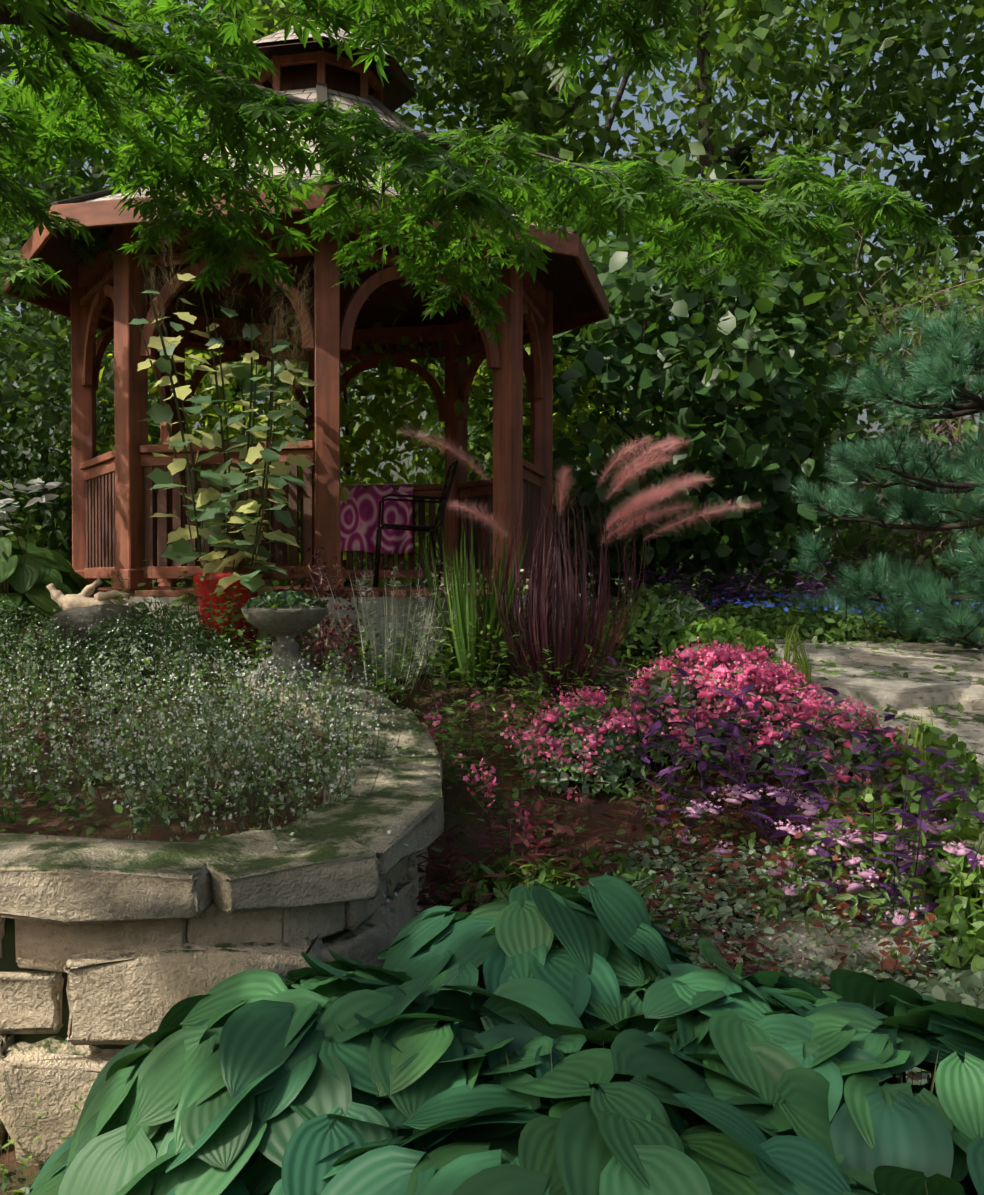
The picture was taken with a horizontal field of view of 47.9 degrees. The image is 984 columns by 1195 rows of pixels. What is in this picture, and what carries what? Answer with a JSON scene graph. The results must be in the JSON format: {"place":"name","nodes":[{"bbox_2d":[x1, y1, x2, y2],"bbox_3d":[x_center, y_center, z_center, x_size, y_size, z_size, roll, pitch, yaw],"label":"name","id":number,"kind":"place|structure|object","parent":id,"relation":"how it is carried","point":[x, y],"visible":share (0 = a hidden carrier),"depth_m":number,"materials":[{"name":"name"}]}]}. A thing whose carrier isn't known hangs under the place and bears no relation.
{"place":"outdoors","nodes":[
{"label":"outdoors","id":0,"kind":"place"},
{"bbox_2d":[0,656,443,1165],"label":"retaining wall","id":1,"kind":"structure","parent":0,"point":[136,940],"depth_m":2.95,"materials":[{"name":"beige stone"}]},
{"bbox_2d":[241,607,327,680],"bbox_3d":[-1.013,0.225,5.423,0.420,0.350,0.420,0,1,-1],"label":"birdbath","id":2,"kind":"object","parent":1,"relation":"on","point":[280,623],"visible":0.9,"depth_m":5.31,"materials":[{"name":"grey stone"}]},
{"bbox_2d":[0,0,958,352],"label":"maple tree","id":3,"kind":"object","parent":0,"point":[236,112],"depth_m":4.25,"materials":[{"name":"green plant"}]},
{"bbox_2d":[0,579,977,1194],"bbox_3d":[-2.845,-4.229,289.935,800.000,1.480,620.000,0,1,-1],"label":"ground","id":4,"kind":"structure","parent":0,"point":[456,797],"depth_m":4.72,"materials":[{"name":"soil"}]},
{"bbox_2d":[1,492,38,616],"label":"plant blades","id":5,"kind":"object","parent":4,"relation":"on","point":[18,541],"visible":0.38,"depth_m":6.12,"materials":[{"name":"green plant"}]},
{"bbox_2d":[0,478,62,529],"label":"white flowers","id":6,"kind":"object","parent":5,"relation":"attached to","point":[38,482],"visible":0.96,"depth_m":6.11,"materials":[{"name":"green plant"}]},
{"bbox_2d":[0,536,98,617],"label":"hosta plants","id":7,"kind":"object","parent":4,"relation":"on","point":[36,573],"visible":0.81,"depth_m":6.13,"materials":[{"name":"green plant"}]},
{"bbox_2d":[34,578,157,674],"bbox_3d":[-2.018,0.149,5.662,0.583,0.500,0.453,0,1,-1],"label":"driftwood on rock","id":8,"kind":"object","parent":4,"relation":"on","point":[81,610],"visible":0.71,"depth_m":5.56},
{"bbox_2d":[0,158,247,621],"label":"dark shrub leaves","id":9,"kind":"object","parent":4,"relation":"on","point":[8,398],"visible":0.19,"depth_m":8.83,"materials":[{"name":"green plant"}]},
{"bbox_2d":[0,301,369,587],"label":"shrub leaves","id":10,"kind":"object","parent":4,"relation":"on","point":[7,458],"visible":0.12,"depth_m":9.80,"materials":[{"name":"green plant"}]},
{"bbox_2d":[0,604,401,851],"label":"plant blades","id":11,"kind":"object","parent":4,"relation":"on","point":[183,754],"visible":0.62,"depth_m":3.95,"materials":[{"name":"green plant"}]},
{"bbox_2d":[0,602,431,912],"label":"ground cover plant","id":12,"kind":"object","parent":4,"relation":"on","point":[153,784],"visible":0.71,"depth_m":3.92,"materials":[{"name":"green plant"}]},
{"bbox_2d":[129,273,316,603],"bbox_3d":[-1.440,-0.780,5.863,0.860,1.696,0.999,-1,1,-28],"label":"climbing vine","id":13,"kind":"object","parent":4,"relation":"on","point":[211,532],"visible":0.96,"depth_m":5.85,"materials":[{"name":"green plant"}]},
{"bbox_2d":[140,214,315,399],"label":"tan plant blades","id":14,"kind":"object","parent":13,"relation":"on","point":[280,323],"visible":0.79,"depth_m":5.76,"materials":[{"name":"plant"}]},
{"bbox_2d":[192,573,265,657],"bbox_3d":[-1.418,0.128,5.987,0.390,0.520,0.390,0,1,-1],"label":"red planter","id":15,"kind":"object","parent":4,"relation":"on","point":[214,578],"visible":0.4,"depth_m":5.84,"materials":[{"name":"ceramic"}]},
{"bbox_2d":[0,586,469,720],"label":"dark green plants","id":16,"kind":"object","parent":4,"relation":"on","point":[155,633],"visible":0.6,"depth_m":5.21,"materials":[{"name":"green plant"}]},
{"bbox_2d":[4,0,608,684],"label":"gazebo","id":17,"kind":"object","parent":4,"relation":"on","point":[118,502],"visible":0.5,"depth_m":6.98,"materials":[{"name":"brown wood"}]},
{"bbox_2d":[130,251,278,593],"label":"stakes","id":18,"kind":"object","parent":17,"relation":"attached to","point":[258,532],"visible":0.77,"depth_m":5.84,"materials":[{"name":"green wood"}]},
{"bbox_2d":[340,484,416,554],"bbox_3d":[-0.927,-0.635,9.008,0.623,0.575,0.184,0,1,12],"label":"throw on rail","id":19,"kind":"object","parent":17,"relation":"attached to","point":[359,513],"visible":0.85,"depth_m":8.96,"materials":[{"name":"fabric"}]},
{"bbox_2d":[373,458,458,586],"bbox_3d":[-0.585,-0.557,8.406,0.619,0.960,0.462,0,1,-9],"label":"garden chair","id":20,"kind":"object","parent":17,"relation":"on","point":[447,490],"visible":0.94,"depth_m":8.29,"materials":[{"name":"grey metal"}]},
{"bbox_2d":[250,547,372,681],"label":"ovate plants","id":21,"kind":"object","parent":4,"relation":"on","point":[327,630],"visible":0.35,"depth_m":5.85,"materials":[{"name":"green plant"}]},
{"bbox_2d":[15,281,652,586],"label":"shrub leaves","id":22,"kind":"object","parent":4,"relation":"on","point":[365,431],"visible":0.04,"depth_m":9.35,"materials":[{"name":"green plant"}]},
{"bbox_2d":[0,562,671,1190],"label":"plant blades","id":23,"kind":"object","parent":4,"relation":"on","point":[228,636],"visible":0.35,"depth_m":5.59,"materials":[{"name":"green plant"}]},
{"bbox_2d":[1,598,698,1194],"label":"dark green plants","id":24,"kind":"object","parent":4,"relation":"on","point":[655,648],"visible":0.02,"depth_m":2.84,"materials":[{"name":"green plant"}]},
{"bbox_2d":[308,567,445,698],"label":"silver plants","id":25,"kind":"object","parent":4,"relation":"on","point":[363,651],"visible":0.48,"depth_m":5.86,"materials":[{"name":"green plant"}]},
{"bbox_2d":[314,555,464,685],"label":"silver plants","id":26,"kind":"object","parent":4,"relation":"on","point":[364,576],"visible":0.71,"depth_m":5.85,"materials":[{"name":"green plant"}]},
{"bbox_2d":[0,448,872,832],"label":"ground cover plants","id":27,"kind":"object","parent":4,"relation":"on","point":[290,596],"visible":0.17,"depth_m":5.33,"materials":[{"name":"green plant"}]},
{"bbox_2d":[0,560,893,1192],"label":"lance plants","id":28,"kind":"object","parent":4,"relation":"on","point":[446,664],"visible":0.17,"depth_m":5.76,"materials":[{"name":"green plant"}]},
{"bbox_2d":[418,522,528,685],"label":"green plant blades","id":29,"kind":"object","parent":4,"relation":"on","point":[464,609],"visible":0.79,"depth_m":5.96,"materials":[{"name":"green plant"}]},
{"bbox_2d":[0,0,972,599],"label":"tree trunks","id":30,"kind":"object","parent":4,"relation":"on","point":[708,148],"visible":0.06,"depth_m":16.27,"materials":[{"name":"brown plant"}]},
{"bbox_2d":[0,0,264,414],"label":"tree leaves","id":31,"kind":"object","parent":30,"relation":"attached to","point":[59,181],"visible":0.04,"depth_m":13.59,"materials":[{"name":"green plant"}]},
{"bbox_2d":[0,0,446,528],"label":"tree leaves","id":32,"kind":"object","parent":30,"relation":"attached to","point":[292,407],"visible":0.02,"depth_m":23.20,"materials":[{"name":"green plant"}]},
{"bbox_2d":[0,0,600,480],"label":"tree leaves","id":33,"kind":"object","parent":30,"relation":"attached to","point":[472,26],"visible":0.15,"depth_m":13.50,"materials":[{"name":"green plant"}]},
{"bbox_2d":[153,0,948,485],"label":"tree leaves","id":34,"kind":"object","parent":30,"relation":"attached to","point":[581,148],"visible":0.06,"depth_m":14.58,"materials":[{"name":"green plant"}]},
{"bbox_2d":[273,0,968,487],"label":"tree leaves","id":35,"kind":"object","parent":30,"relation":"attached to","point":[651,98],"visible":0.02,"depth_m":22.95,"materials":[{"name":"green plant"}]},
{"bbox_2d":[378,0,983,463],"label":"tree leaves","id":36,"kind":"object","parent":30,"relation":"attached to","point":[792,76],"visible":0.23,"depth_m":13.75,"materials":[{"name":"green plant"}]},
{"bbox_2d":[812,0,983,347],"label":"tree leaves","id":37,"kind":"object","parent":30,"relation":"attached to","point":[946,195],"visible":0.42,"depth_m":15.13,"materials":[{"name":"green plant"}]},
{"bbox_2d":[0,581,977,1194],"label":"plant blades","id":38,"kind":"object","parent":4,"relation":"on","point":[902,1075],"depth_m":2.49,"materials":[{"name":"green plant"}]},
{"bbox_2d":[0,589,979,1182],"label":"white star plants","id":39,"kind":"object","parent":4,"relation":"on","point":[60,705],"visible":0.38,"depth_m":4.01,"materials":[{"name":"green plant"}]},
{"bbox_2d":[0,480,983,1191],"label":"ground cover plants","id":40,"kind":"object","parent":4,"relation":"on","point":[772,622],"visible":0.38,"depth_m":5.25,"materials":[{"name":"green plant"}]},
{"bbox_2d":[29,875,983,1194],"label":"hosta plants","id":41,"kind":"object","parent":4,"relation":"on","point":[339,1075],"visible":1,"depth_m":2.17,"materials":[{"name":"green plant"}]},
{"bbox_2d":[389,562,632,612],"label":"plants","id":42,"kind":"object","parent":4,"relation":"on","point":[524,587],"visible":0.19,"depth_m":6.39,"materials":[{"name":"green plant"}]},
{"bbox_2d":[262,555,766,984],"bbox_3d":[-0.132,0.577,4.615,0.988,1.624,3.298,0,1,-26],"label":"plant","id":43,"kind":"object","parent":4,"relation":"on","point":[510,826],"visible":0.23,"depth_m":4.16,"materials":[{"name":"red plant"}]},
{"bbox_2d":[311,582,780,697],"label":"ovate plants","id":44,"kind":"object","parent":4,"relation":"on","point":[720,630],"visible":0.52,"depth_m":6.63,"materials":[{"name":"green plant"}]},
{"bbox_2d":[465,473,648,694],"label":"grass plants","id":45,"kind":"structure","parent":4,"relation":"on","point":[543,633],"depth_m":5.81,"materials":[{"name":"purple plant"}]},
{"bbox_2d":[398,424,759,545],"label":"grass plumes","id":46,"kind":"object","parent":45,"relation":"attached to","point":[651,496],"visible":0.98,"depth_m":5.75,"materials":[{"name":"pink plant"}]},
{"bbox_2d":[404,430,752,632],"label":"grass blades","id":47,"kind":"object","parent":4,"relation":"on","point":[601,532],"visible":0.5,"depth_m":5.85,"materials":[{"name":"purple plant"}]},
{"bbox_2d":[415,767,790,984],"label":"plants","id":48,"kind":"object","parent":4,"relation":"on","point":[549,823],"visible":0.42,"depth_m":4.07,"materials":[{"name":"green plant"}]},
{"bbox_2d":[386,132,901,606],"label":"shrub leaves","id":49,"kind":"object","parent":4,"relation":"on","point":[741,452],"visible":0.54,"depth_m":9.28,"materials":[{"name":"green plant"}]},
{"bbox_2d":[358,604,982,986],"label":"plants","id":50,"kind":"object","parent":4,"relation":"on","point":[547,876],"visible":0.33,"depth_m":4.08,"materials":[{"name":"green plant"}]},
{"bbox_2d":[422,636,923,829],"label":"pink flowers","id":51,"kind":"object","parent":4,"relation":"on","point":[754,677],"visible":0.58,"depth_m":5.09,"materials":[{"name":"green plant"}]},
{"bbox_2d":[394,580,983,955],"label":"fresh round plants","id":52,"kind":"object","parent":4,"relation":"on","point":[967,834],"visible":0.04,"depth_m":4.25,"materials":[{"name":"green plant"}]},
{"bbox_2d":[665,784,983,925],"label":"pink flowers","id":53,"kind":"object","parent":52,"relation":"on","point":[803,806],"visible":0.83,"depth_m":4.08,"materials":[{"name":"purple plant"}]},
{"bbox_2d":[522,648,908,783],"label":"pink flowers","id":54,"kind":"object","parent":4,"relation":"on","point":[553,718],"visible":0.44,"depth_m":5.11,"materials":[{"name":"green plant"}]},
{"bbox_2d":[476,582,983,1194],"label":"ground cover plants","id":55,"kind":"object","parent":4,"relation":"on","point":[738,924],"visible":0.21,"depth_m":3.97,"materials":[{"name":"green plant"}]},
{"bbox_2d":[515,657,983,1081],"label":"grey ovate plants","id":56,"kind":"object","parent":4,"relation":"on","point":[940,988],"visible":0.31,"depth_m":4.96,"materials":[{"name":"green plant"}]},
{"bbox_2d":[562,612,983,854],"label":"round green plants","id":57,"kind":"object","parent":4,"relation":"on","point":[931,732],"visible":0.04,"depth_m":4.63,"materials":[{"name":"green plant"}]},
{"bbox_2d":[594,554,983,924],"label":"purple flowers","id":58,"kind":"object","parent":4,"relation":"on","point":[926,792],"visible":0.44,"depth_m":4.64,"materials":[{"name":"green plant"}]},
{"bbox_2d":[607,560,983,918],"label":"stems","id":59,"kind":"object","parent":4,"relation":"on","point":[728,783],"visible":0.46,"depth_m":4.69,"materials":[{"name":"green plant"}]},
{"bbox_2d":[624,595,978,818],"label":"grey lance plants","id":60,"kind":"object","parent":4,"relation":"on","point":[689,599],"visible":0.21,"depth_m":6.89,"materials":[{"name":"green plant"}]},
{"bbox_2d":[646,736,971,1080],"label":"leaves","id":61,"kind":"object","parent":4,"relation":"on","point":[841,964],"visible":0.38,"depth_m":4.39,"materials":[{"name":"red plant"}]},
{"bbox_2d":[647,774,980,981],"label":"leaves","id":62,"kind":"object","parent":4,"relation":"on","point":[889,963],"visible":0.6,"depth_m":3.99,"materials":[{"name":"red plant"}]},
{"bbox_2d":[655,244,983,605],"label":"shrub leaves","id":63,"kind":"object","parent":4,"relation":"on","point":[977,291],"visible":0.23,"depth_m":10.56,"materials":[{"name":"green plant"}]},
{"bbox_2d":[657,740,983,982],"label":"stems","id":64,"kind":"object","parent":4,"relation":"on","point":[800,847],"visible":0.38,"depth_m":4.35,"materials":[{"name":"red plant"}]},
{"bbox_2d":[661,589,983,613],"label":"ground cover plants","id":65,"kind":"object","parent":4,"relation":"on","point":[765,604],"visible":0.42,"depth_m":7.90,"materials":[{"name":"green plant"}]},
{"bbox_2d":[713,116,983,608],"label":"bare twig shrub","id":66,"kind":"object","parent":4,"relation":"on","point":[917,541],"visible":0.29,"depth_m":10.34,"materials":[{"name":"green plant"}]},
{"bbox_2d":[774,587,955,791],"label":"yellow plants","id":67,"kind":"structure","parent":4,"relation":"on","point":[807,674],"depth_m":5.77,"materials":[{"name":"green plant"}]},
{"bbox_2d":[781,297,983,651],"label":"pine shrub","id":68,"kind":"object","parent":4,"relation":"on","point":[932,365],"depth_m":7.70,"materials":[{"name":"green plant"}]},
{"bbox_2d":[816,153,983,550],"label":"tree leaves","id":69,"kind":"object","parent":4,"relation":"on","point":[972,255],"visible":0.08,"depth_m":24.08,"materials":[{"name":"green plant"}]},
{"bbox_2d":[0,0,983,577],"label":"sky","id":70,"kind":"structure","parent":0,"point":[669,115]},
{"bbox_2d":[678,140,826,596],"bbox_3d":[4.091,-3.561,17.623,2.488,7.678,1.715,0,1,-1],"label":"tree","id":71,"kind":"object","parent":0,"point":[738,159],"depth_m":17.70,"materials":[{"name":"green plant"}]},
{"bbox_2d":[584,630,983,983],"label":"flagstone path","id":72,"kind":"structure","parent":0,"point":[903,695],"depth_m":5.79,"materials":[{"name":"grey stone"}]}
]}

